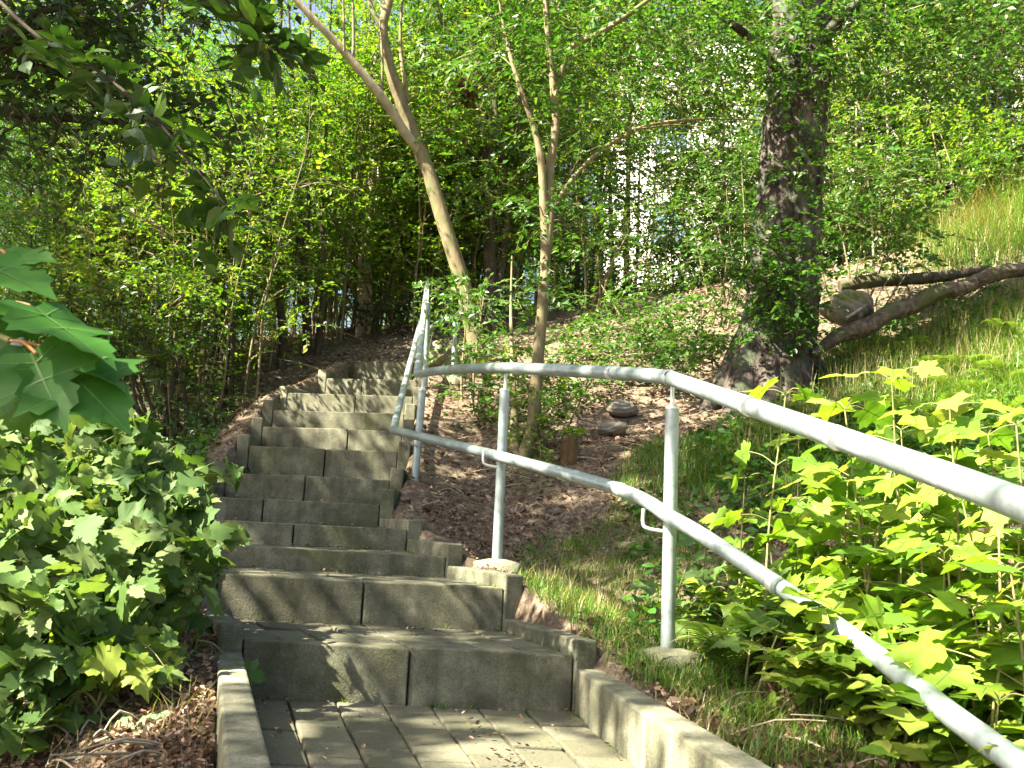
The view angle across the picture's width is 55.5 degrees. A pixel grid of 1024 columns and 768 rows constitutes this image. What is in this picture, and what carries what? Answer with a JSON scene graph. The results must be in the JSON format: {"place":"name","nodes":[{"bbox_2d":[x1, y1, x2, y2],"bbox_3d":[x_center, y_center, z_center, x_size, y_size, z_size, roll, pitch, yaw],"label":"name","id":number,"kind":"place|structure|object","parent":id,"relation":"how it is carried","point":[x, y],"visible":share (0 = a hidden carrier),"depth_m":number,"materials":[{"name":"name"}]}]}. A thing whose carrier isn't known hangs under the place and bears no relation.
{"place":"outdoors","nodes":[
{"label":"outdoors","id":0,"kind":"place"},
{"bbox_2d":[1,0,759,351],"label":"sky","id":1,"kind":"structure","parent":0,"point":[314,8],"materials":[{"name":"white"}]},
{"bbox_2d":[0,219,1023,767],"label":"ground","id":2,"kind":"structure","parent":0,"point":[530,609],"depth_m":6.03,"materials":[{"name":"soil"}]},
{"bbox_2d":[0,67,131,348],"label":"sapling","id":3,"kind":"object","parent":2,"relation":"on","point":[3,200],"visible":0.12,"depth_m":10.67,"materials":[{"name":"green plant"}]},
{"bbox_2d":[0,612,185,730],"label":"lobed bush","id":4,"kind":"object","parent":2,"relation":"on","point":[99,658],"visible":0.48,"depth_m":2.31,"materials":[{"name":"green plant"}]},
{"bbox_2d":[0,0,204,351],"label":"sapling","id":5,"kind":"object","parent":2,"relation":"on","point":[45,232],"visible":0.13,"depth_m":9.38,"materials":[{"name":"green plant"}]},
{"bbox_2d":[0,0,233,375],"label":"sapling","id":6,"kind":"object","parent":2,"relation":"on","point":[44,211],"visible":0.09,"depth_m":9.15,"materials":[{"name":"green plant"}]},
{"bbox_2d":[9,234,238,444],"bbox_3d":[-3.010,-0.379,7.484,1.863,1.793,1.372,3,-8,0],"label":"shrub","id":7,"kind":"object","parent":2,"relation":"on","point":[158,371],"visible":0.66,"depth_m":7.36,"materials":[{"name":"green plant"}]},
{"bbox_2d":[0,407,251,762],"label":"lobed bush","id":8,"kind":"object","parent":2,"relation":"on","point":[142,556],"visible":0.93,"depth_m":2.60,"materials":[{"name":"green plant"}]},
{"bbox_2d":[4,77,266,390],"bbox_3d":[-3.521,-1.178,8.976,2.021,2.800,2.348,-2,-10,28],"label":"sapling","id":9,"kind":"object","parent":2,"relation":"on","point":[124,239],"visible":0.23,"depth_m":8.58,"materials":[{"name":"green plant"}]},
{"bbox_2d":[0,78,296,403],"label":"sapling","id":10,"kind":"object","parent":2,"relation":"on","point":[83,270],"visible":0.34,"depth_m":8.22,"materials":[{"name":"green plant"}]},
{"bbox_2d":[43,33,306,393],"bbox_3d":[-3.052,-1.377,8.905,2.283,3.163,2.652,7,-9,-24],"label":"sapling","id":11,"kind":"object","parent":2,"relation":"on","point":[279,108],"visible":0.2,"depth_m":8.55,"materials":[{"name":"green plant"}]},
{"bbox_2d":[0,0,350,241],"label":"overhanging tree","id":12,"kind":"object","parent":2,"relation":"on","point":[121,34],"visible":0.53,"depth_m":4.76,"materials":[{"name":"green plant"}]},
{"bbox_2d":[0,243,145,437],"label":"maple branch","id":13,"kind":"object","parent":12,"relation":"attached to","point":[55,379],"visible":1,"depth_m":1.24,"materials":[{"name":"green plant"}]},
{"bbox_2d":[0,0,268,277],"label":"hanging spray","id":14,"kind":"object","parent":12,"relation":"hanging from","point":[63,57],"visible":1,"depth_m":2.93,"materials":[{"name":"green plant"}]},
{"bbox_2d":[168,0,330,103],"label":"hanging spray","id":15,"kind":"object","parent":12,"relation":"hanging from","point":[255,18],"visible":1,"depth_m":3.17,"materials":[{"name":"green plant"}]},
{"bbox_2d":[27,0,378,377],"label":"sapling","id":16,"kind":"object","parent":2,"relation":"on","point":[175,52],"visible":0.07,"depth_m":9.31,"materials":[{"name":"green plant"}]},
{"bbox_2d":[51,49,372,437],"bbox_3d":[-2.371,-1.040,7.671,2.524,3.010,2.173,5,-9,-13],"label":"sapling","id":17,"kind":"object","parent":2,"relation":"on","point":[195,276],"visible":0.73,"depth_m":7.69,"materials":[{"name":"green plant"}]},
{"bbox_2d":[166,347,260,473],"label":"shrub","id":18,"kind":"object","parent":2,"relation":"on","point":[211,411],"visible":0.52,"depth_m":7.03,"materials":[{"name":"green plant"}]},
{"bbox_2d":[121,1,316,410],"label":"sapling","id":19,"kind":"object","parent":2,"relation":"on","point":[232,345],"visible":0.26,"depth_m":8.23,"materials":[{"name":"green plant"}]},
{"bbox_2d":[73,49,376,381],"bbox_3d":[-2.555,-1.520,9.142,2.618,3.123,2.254,11,-12,-43],"label":"sapling","id":20,"kind":"object","parent":2,"relation":"on","point":[288,250],"visible":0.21,"depth_m":9.03,"materials":[{"name":"green plant"}]},
{"bbox_2d":[142,2,366,392],"bbox_3d":[-2.460,-1.822,8.774,2.022,4.034,1.903,-3,-11,36],"label":"sapling","id":21,"kind":"object","parent":2,"relation":"on","point":[259,83],"visible":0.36,"depth_m":8.68,"materials":[{"name":"green plant"}]},
{"bbox_2d":[211,2,374,369],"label":"sapling","id":22,"kind":"object","parent":2,"relation":"on","point":[282,347],"visible":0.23,"depth_m":9.39,"materials":[{"name":"green plant"}]},
{"bbox_2d":[242,0,388,356],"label":"sapling","id":23,"kind":"object","parent":2,"relation":"on","point":[304,301],"visible":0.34,"depth_m":9.79,"materials":[{"name":"green plant"}]},
{"bbox_2d":[196,13,457,338],"bbox_3d":[-1.928,-2.252,11.135,3.176,3.788,2.734,-1,-10,27],"label":"sapling","id":24,"kind":"object","parent":2,"relation":"on","point":[366,124],"visible":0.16,"depth_m":10.53,"materials":[{"name":"green plant"}]},
{"bbox_2d":[0,0,684,358],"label":"wood","id":25,"kind":"object","parent":2,"relation":"on","point":[281,13],"visible":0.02,"depth_m":18.88,"materials":[{"name":"green plant"}]},
{"bbox_2d":[240,128,451,330],"bbox_3d":[-1.776,-1.738,10.206,2.258,2.220,1.362,6,-9,-18],"label":"shrub","id":26,"kind":"object","parent":2,"relation":"on","point":[363,277],"visible":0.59,"depth_m":10.27,"materials":[{"name":"green plant"}]},
{"bbox_2d":[254,0,439,329],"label":"sapling","id":27,"kind":"object","parent":2,"relation":"on","point":[332,302],"visible":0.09,"depth_m":11.37,"materials":[{"name":"green plant"}]},
{"bbox_2d":[292,0,434,336],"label":"sapling","id":28,"kind":"object","parent":2,"relation":"on","point":[359,330],"visible":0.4,"depth_m":10.57,"materials":[{"name":"green plant"}]},
{"bbox_2d":[243,0,515,341],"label":"sapling","id":29,"kind":"object","parent":2,"relation":"on","point":[356,92],"visible":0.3,"depth_m":10.22,"materials":[{"name":"green plant"}]},
{"bbox_2d":[287,12,481,330],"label":"sapling","id":30,"kind":"object","parent":2,"relation":"on","point":[408,191],"visible":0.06,"depth_m":10.83,"materials":[{"name":"green plant"}]},
{"bbox_2d":[279,21,513,329],"bbox_3d":[-1.250,-2.348,11.480,3.007,3.586,2.588,6,-9,-19],"label":"sapling","id":31,"kind":"object","parent":2,"relation":"on","point":[372,192],"visible":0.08,"depth_m":10.78,"materials":[{"name":"green plant"}]},
{"bbox_2d":[345,280,456,338],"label":"shrub","id":32,"kind":"object","parent":2,"relation":"on","point":[401,305],"visible":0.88,"depth_m":10.14,"materials":[{"name":"green plant"}]},
{"bbox_2d":[289,0,537,373],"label":"leaning tree","id":33,"kind":"object","parent":2,"relation":"on","point":[404,121],"visible":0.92,"depth_m":9.01,"materials":[{"name":"green plant"}]},
{"bbox_2d":[321,0,554,325],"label":"sapling","id":34,"kind":"object","parent":2,"relation":"on","point":[422,89],"visible":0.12,"depth_m":10.92,"materials":[{"name":"green plant"}]},
{"bbox_2d":[293,0,589,331],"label":"sapling","id":35,"kind":"object","parent":2,"relation":"on","point":[450,104],"visible":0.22,"depth_m":10.43,"materials":[{"name":"green plant"}]},
{"bbox_2d":[342,18,577,331],"bbox_3d":[-0.711,-2.078,10.565,2.384,3.303,2.769,6,-9,-17],"label":"sapling","id":36,"kind":"object","parent":2,"relation":"on","point":[426,109],"visible":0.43,"depth_m":10.20,"materials":[{"name":"green plant"}]},
{"bbox_2d":[409,258,545,437],"bbox_3d":[-0.227,-0.116,7.305,0.964,1.784,1.944,7,-9,-24],"label":"shrub","id":37,"kind":"object","parent":2,"relation":"on","point":[476,355],"visible":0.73,"depth_m":7.30,"materials":[{"name":"green plant"}]},
{"bbox_2d":[373,60,588,317],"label":"sapling","id":38,"kind":"object","parent":2,"relation":"on","point":[429,218],"visible":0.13,"depth_m":10.95,"materials":[{"name":"green plant"}]},
{"bbox_2d":[369,0,601,335],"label":"dark twin tree","id":39,"kind":"object","parent":2,"relation":"on","point":[490,260],"visible":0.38,"depth_m":10.32,"materials":[{"name":"green plant"}]},
{"bbox_2d":[203,361,770,767],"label":"outdoor stairs","id":40,"kind":"structure","parent":2,"relation":"on","point":[306,661],"depth_m":3.09,"materials":[{"name":"concrete"}]},
{"bbox_2d":[390,0,628,312],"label":"sapling","id":41,"kind":"object","parent":2,"relation":"on","point":[523,113],"visible":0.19,"depth_m":11.08,"materials":[{"name":"green plant"}]},
{"bbox_2d":[393,0,636,311],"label":"sapling","id":42,"kind":"object","parent":2,"relation":"on","point":[587,93],"visible":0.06,"depth_m":11.79,"materials":[{"name":"green plant"}]},
{"bbox_2d":[10,326,1022,767],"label":"twig litter","id":43,"kind":"object","parent":2,"relation":"on","point":[132,740],"visible":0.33,"depth_m":2.34,"materials":[{"name":"brown plant"}]},
{"bbox_2d":[10,156,1023,767],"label":"dry grass","id":44,"kind":"structure","parent":2,"relation":"on","point":[812,408],"depth_m":6.05,"materials":[{"name":"green plant"}]},
{"bbox_2d":[422,20,637,326],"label":"sapling","id":45,"kind":"object","parent":2,"relation":"on","point":[534,175],"visible":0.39,"depth_m":10.41,"materials":[{"name":"green plant"}]},
{"bbox_2d":[475,334,586,463],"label":"shrub","id":46,"kind":"object","parent":2,"relation":"on","point":[544,417],"visible":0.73,"depth_m":6.25,"materials":[{"name":"green plant"}]},
{"bbox_2d":[49,244,1023,694],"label":"ground cover","id":47,"kind":"object","parent":2,"relation":"on","point":[755,468],"visible":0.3,"depth_m":5.40,"materials":[{"name":"green plant"}]},
{"bbox_2d":[837,265,989,290],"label":"fallen branch","id":48,"kind":"object","parent":47,"relation":"on","point":[868,281],"visible":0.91,"depth_m":8.29,"materials":[{"name":"brown wood"}]},
{"bbox_2d":[434,0,695,308],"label":"sapling","id":49,"kind":"object","parent":2,"relation":"on","point":[603,124],"visible":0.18,"depth_m":12.32,"materials":[{"name":"green plant"}]},
{"bbox_2d":[516,375,629,422],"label":"shrub","id":50,"kind":"object","parent":2,"relation":"on","point":[580,393],"visible":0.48,"depth_m":6.83,"materials":[{"name":"green plant"}]},
{"bbox_2d":[529,327,632,396],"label":"shrub","id":51,"kind":"object","parent":2,"relation":"on","point":[590,351],"visible":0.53,"depth_m":7.50,"materials":[{"name":"green plant"}]},
{"bbox_2d":[482,0,702,309],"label":"slim tree","id":52,"kind":"object","parent":2,"relation":"on","point":[579,270],"visible":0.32,"depth_m":12.49,"materials":[{"name":"green plant"}]},
{"bbox_2d":[477,0,710,310],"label":"slim tree","id":53,"kind":"object","parent":2,"relation":"on","point":[567,275],"visible":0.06,"depth_m":15.83,"materials":[{"name":"green plant"}]},
{"bbox_2d":[508,177,708,321],"bbox_3d":[0.933,-1.268,9.725,1.538,1.612,1.518,9,-11,-36],"label":"shrub","id":54,"kind":"object","parent":2,"relation":"on","point":[617,251],"visible":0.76,"depth_m":9.69,"materials":[{"name":"green plant"}]},
{"bbox_2d":[411,0,814,457],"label":"slender tree","id":55,"kind":"object","parent":2,"relation":"on","point":[548,198],"visible":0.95,"depth_m":6.86,"materials":[{"name":"green plant"}]},
{"bbox_2d":[531,272,741,368],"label":"shrub","id":56,"kind":"object","parent":2,"relation":"on","point":[650,335],"visible":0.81,"depth_m":8.34,"materials":[{"name":"green plant"}]},
{"bbox_2d":[530,0,768,308],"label":"slim tree","id":57,"kind":"object","parent":2,"relation":"on","point":[656,239],"visible":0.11,"depth_m":15.96,"materials":[{"name":"green plant"}]},
{"bbox_2d":[608,326,736,401],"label":"shrub","id":58,"kind":"object","parent":2,"relation":"on","point":[663,360],"visible":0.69,"depth_m":7.32,"materials":[{"name":"green plant"}]},
{"bbox_2d":[595,24,762,296],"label":"slim tree","id":59,"kind":"object","parent":2,"relation":"on","point":[662,273],"visible":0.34,"depth_m":13.55,"materials":[{"name":"green plant"}]},
{"bbox_2d":[625,60,765,296],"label":"slim tree","id":60,"kind":"object","parent":2,"relation":"on","point":[677,159],"visible":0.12,"depth_m":16.12,"materials":[{"name":"green plant"}]},
{"bbox_2d":[638,129,760,329],"bbox_3d":[1.816,-1.436,8.982,1.168,1.957,1.446,9,-10,-35],"label":"shrub","id":61,"kind":"object","parent":2,"relation":"on","point":[689,217],"visible":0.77,"depth_m":8.94,"materials":[{"name":"green plant"}]},
{"bbox_2d":[389,280,1023,767],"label":"handrail","id":62,"kind":"object","parent":2,"relation":"on","point":[995,496],"visible":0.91,"depth_m":2.91,"materials":[{"name":"metal"}]},
{"bbox_2d":[653,564,781,665],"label":"bramble","id":63,"kind":"object","parent":2,"relation":"on","point":[731,572],"visible":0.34,"depth_m":3.02,"materials":[{"name":"green plant"}]},
{"bbox_2d":[580,0,869,291],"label":"slim tree","id":64,"kind":"object","parent":2,"relation":"on","point":[727,171],"visible":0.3,"depth_m":13.07,"materials":[{"name":"green plant"}]},
{"bbox_2d":[667,619,792,676],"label":"fern","id":65,"kind":"object","parent":2,"relation":"on","point":[698,629],"visible":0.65,"depth_m":2.95,"materials":[{"name":"green plant"}]},
{"bbox_2d":[695,462,785,607],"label":"maple sapling","id":66,"kind":"object","parent":2,"relation":"on","point":[712,517],"visible":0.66,"depth_m":3.18,"materials":[{"name":"green plant"}]},
{"bbox_2d":[710,601,797,698],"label":"maple sapling","id":67,"kind":"object","parent":2,"relation":"on","point":[731,641],"visible":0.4,"depth_m":2.77,"materials":[{"name":"green plant"}]},
{"bbox_2d":[493,171,1023,767],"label":"grass","id":68,"kind":"structure","parent":2,"relation":"on","point":[707,669],"depth_m":5.08,"materials":[{"name":"green plant"}]},
{"bbox_2d":[709,377,841,691],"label":"maple sapling","id":69,"kind":"object","parent":2,"relation":"on","point":[742,455],"visible":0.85,"depth_m":2.97,"materials":[{"name":"green plant"}]},
{"bbox_2d":[594,9,1022,294],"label":"white building","id":70,"kind":"structure","parent":2,"relation":"on","point":[644,179],"depth_m":28.63,"materials":[{"name":"paint"}]},
{"bbox_2d":[673,0,947,277],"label":"slim tree","id":71,"kind":"object","parent":2,"relation":"on","point":[763,97],"visible":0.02,"depth_m":13.57,"materials":[{"name":"green plant"}]},
{"bbox_2d":[608,0,1023,415],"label":"old tree","id":72,"kind":"object","parent":2,"relation":"on","point":[776,333],"visible":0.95,"depth_m":7.16,"materials":[{"name":"green plant"}]},
{"bbox_2d":[753,477,883,631],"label":"maple sapling","id":73,"kind":"object","parent":2,"relation":"on","point":[815,488],"visible":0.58,"depth_m":2.89,"materials":[{"name":"green plant"}]},
{"bbox_2d":[722,596,933,725],"bbox_3d":[0.891,0.707,2.473,0.684,0.348,0.484,3,-8,0],"label":"bramble","id":74,"kind":"object","parent":2,"relation":"on","point":[742,620],"visible":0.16,"depth_m":2.54,"materials":[{"name":"green plant"}]},
{"bbox_2d":[737,641,947,738],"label":"bramble","id":75,"kind":"object","parent":2,"relation":"on","point":[851,697],"visible":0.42,"depth_m":2.28,"materials":[{"name":"green plant"}]},
{"bbox_2d":[819,289,873,325],"bbox_3d":[2.707,-0.607,7.904,0.438,0.310,0.368,-4,-11,38],"label":"rock","id":76,"kind":"object","parent":2,"relation":"on","point":[850,300],"visible":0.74,"depth_m":7.76,"materials":[{"name":"stone"}]},
{"bbox_2d":[781,496,922,630],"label":"maple sapling","id":77,"kind":"object","parent":2,"relation":"on","point":[802,534],"visible":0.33,"depth_m":2.74,"materials":[{"name":"green plant"}]},
{"bbox_2d":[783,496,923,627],"bbox_3d":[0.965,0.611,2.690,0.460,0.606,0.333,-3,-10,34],"label":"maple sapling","id":78,"kind":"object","parent":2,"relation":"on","point":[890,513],"visible":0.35,"depth_m":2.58,"materials":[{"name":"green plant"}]},
{"bbox_2d":[722,0,1012,267],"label":"slim tree","id":79,"kind":"object","parent":2,"relation":"on","point":[871,122],"visible":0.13,"depth_m":12.48,"materials":[{"name":"green plant"}]},
{"bbox_2d":[806,457,928,594],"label":"maple sapling","id":80,"kind":"object","parent":2,"relation":"on","point":[834,568],"visible":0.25,"depth_m":2.65,"materials":[{"name":"green plant"}]},
{"bbox_2d":[791,389,946,633],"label":"maple sapling","id":81,"kind":"object","parent":2,"relation":"on","point":[871,411],"visible":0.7,"depth_m":2.69,"materials":[{"name":"green plant"}]},
{"bbox_2d":[746,0,992,256],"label":"slim tree","id":82,"kind":"object","parent":2,"relation":"on","point":[884,164],"visible":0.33,"depth_m":12.09,"materials":[{"name":"green plant"}]},
{"bbox_2d":[836,242,940,334],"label":"shrub","id":83,"kind":"object","parent":2,"relation":"on","point":[898,264],"visible":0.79,"depth_m":8.19,"materials":[{"name":"green plant"}]},
{"bbox_2d":[851,414,935,577],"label":"maple sapling","id":84,"kind":"object","parent":2,"relation":"on","point":[918,422],"visible":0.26,"depth_m":3.12,"materials":[{"name":"green plant"}]},
{"bbox_2d":[826,544,967,642],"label":"maple sapling","id":85,"kind":"object","parent":2,"relation":"on","point":[871,613],"visible":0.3,"depth_m":2.43,"materials":[{"name":"green plant"}]},
{"bbox_2d":[822,136,975,299],"bbox_3d":[3.164,-1.335,8.484,1.608,1.840,1.123,3,-8,0],"label":"shrub","id":86,"kind":"object","parent":2,"relation":"on","point":[865,213],"visible":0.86,"depth_m":8.40,"materials":[{"name":"green plant"}]},
{"bbox_2d":[800,360,1000,644],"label":"maple sapling","id":87,"kind":"object","parent":2,"relation":"on","point":[889,488],"visible":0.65,"depth_m":2.55,"materials":[{"name":"green plant"}]},
{"bbox_2d":[781,614,1021,743],"bbox_3d":[0.937,0.689,2.297,0.569,0.402,0.670,-2,-10,29],"label":"bramble","id":88,"kind":"object","parent":2,"relation":"on","point":[804,640],"visible":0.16,"depth_m":2.28,"materials":[{"name":"green plant"}]},
{"bbox_2d":[810,262,1023,356],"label":"fallen branch","id":89,"kind":"object","parent":2,"relation":"on","point":[874,322],"visible":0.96,"depth_m":7.64,"materials":[{"name":"brown wood"}]},
{"bbox_2d":[825,476,1011,622],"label":"maple sapling","id":90,"kind":"object","parent":2,"relation":"on","point":[893,547],"visible":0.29,"depth_m":2.43,"materials":[{"name":"green plant"}]},
{"bbox_2d":[823,0,1023,252],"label":"slim tree","id":91,"kind":"object","parent":2,"relation":"on","point":[878,116],"visible":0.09,"depth_m":13.01,"materials":[{"name":"green plant"}]},
{"bbox_2d":[842,672,1023,767],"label":"bramble","id":92,"kind":"object","parent":2,"relation":"on","point":[903,691],"visible":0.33,"depth_m":1.90,"materials":[{"name":"green plant"}]},
{"bbox_2d":[846,0,1023,247],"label":"slim tree","id":93,"kind":"object","parent":2,"relation":"on","point":[981,101],"visible":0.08,"depth_m":12.81,"materials":[{"name":"green plant"}]},
{"bbox_2d":[854,390,1023,627],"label":"maple sapling","id":94,"kind":"object","parent":2,"relation":"on","point":[949,409],"visible":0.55,"depth_m":2.44,"materials":[{"name":"green plant"}]},
{"bbox_2d":[857,701,1023,767],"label":"bramble","id":95,"kind":"object","parent":2,"relation":"on","point":[909,723],"visible":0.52,"depth_m":1.92,"materials":[{"name":"green plant"}]},
{"bbox_2d":[867,0,1023,246],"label":"slim tree","id":96,"kind":"object","parent":2,"relation":"on","point":[982,10],"visible":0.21,"depth_m":12.40,"materials":[{"name":"green plant"}]},
{"bbox_2d":[869,64,1023,223],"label":"shrub","id":97,"kind":"object","parent":2,"relation":"on","point":[959,139],"visible":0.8,"depth_m":10.98,"materials":[{"name":"green plant"}]},
{"bbox_2d":[884,555,1023,767],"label":"maple sapling","id":98,"kind":"object","parent":2,"relation":"on","point":[924,652],"visible":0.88,"depth_m":1.98,"materials":[{"name":"green plant"}]},
{"bbox_2d":[890,586,1023,724],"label":"maple sapling","id":99,"kind":"object","parent":2,"relation":"on","point":[948,672],"visible":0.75,"depth_m":1.98,"materials":[{"name":"green plant"}]},
{"bbox_2d":[891,626,1023,753],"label":"maple sapling","id":100,"kind":"object","parent":2,"relation":"on","point":[980,691],"visible":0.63,"depth_m":1.95,"materials":[{"name":"green plant"}]},
{"bbox_2d":[897,507,1023,720],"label":"maple sapling","id":101,"kind":"object","parent":2,"relation":"on","point":[998,522],"visible":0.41,"depth_m":2.10,"materials":[{"name":"green plant"}]},
{"bbox_2d":[905,404,1023,632],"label":"maple sapling","id":102,"kind":"object","parent":2,"relation":"on","point":[965,425],"visible":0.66,"depth_m":2.37,"materials":[{"name":"green plant"}]},
{"bbox_2d":[906,135,1023,225],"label":"shrub","id":103,"kind":"object","parent":2,"relation":"on","point":[989,154],"visible":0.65,"depth_m":10.65,"materials":[{"name":"green plant"}]},
{"bbox_2d":[945,526,1023,636],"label":"maple sapling","id":104,"kind":"object","parent":2,"relation":"on","point":[990,536],"visible":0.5,"depth_m":2.28,"materials":[{"name":"green plant"}]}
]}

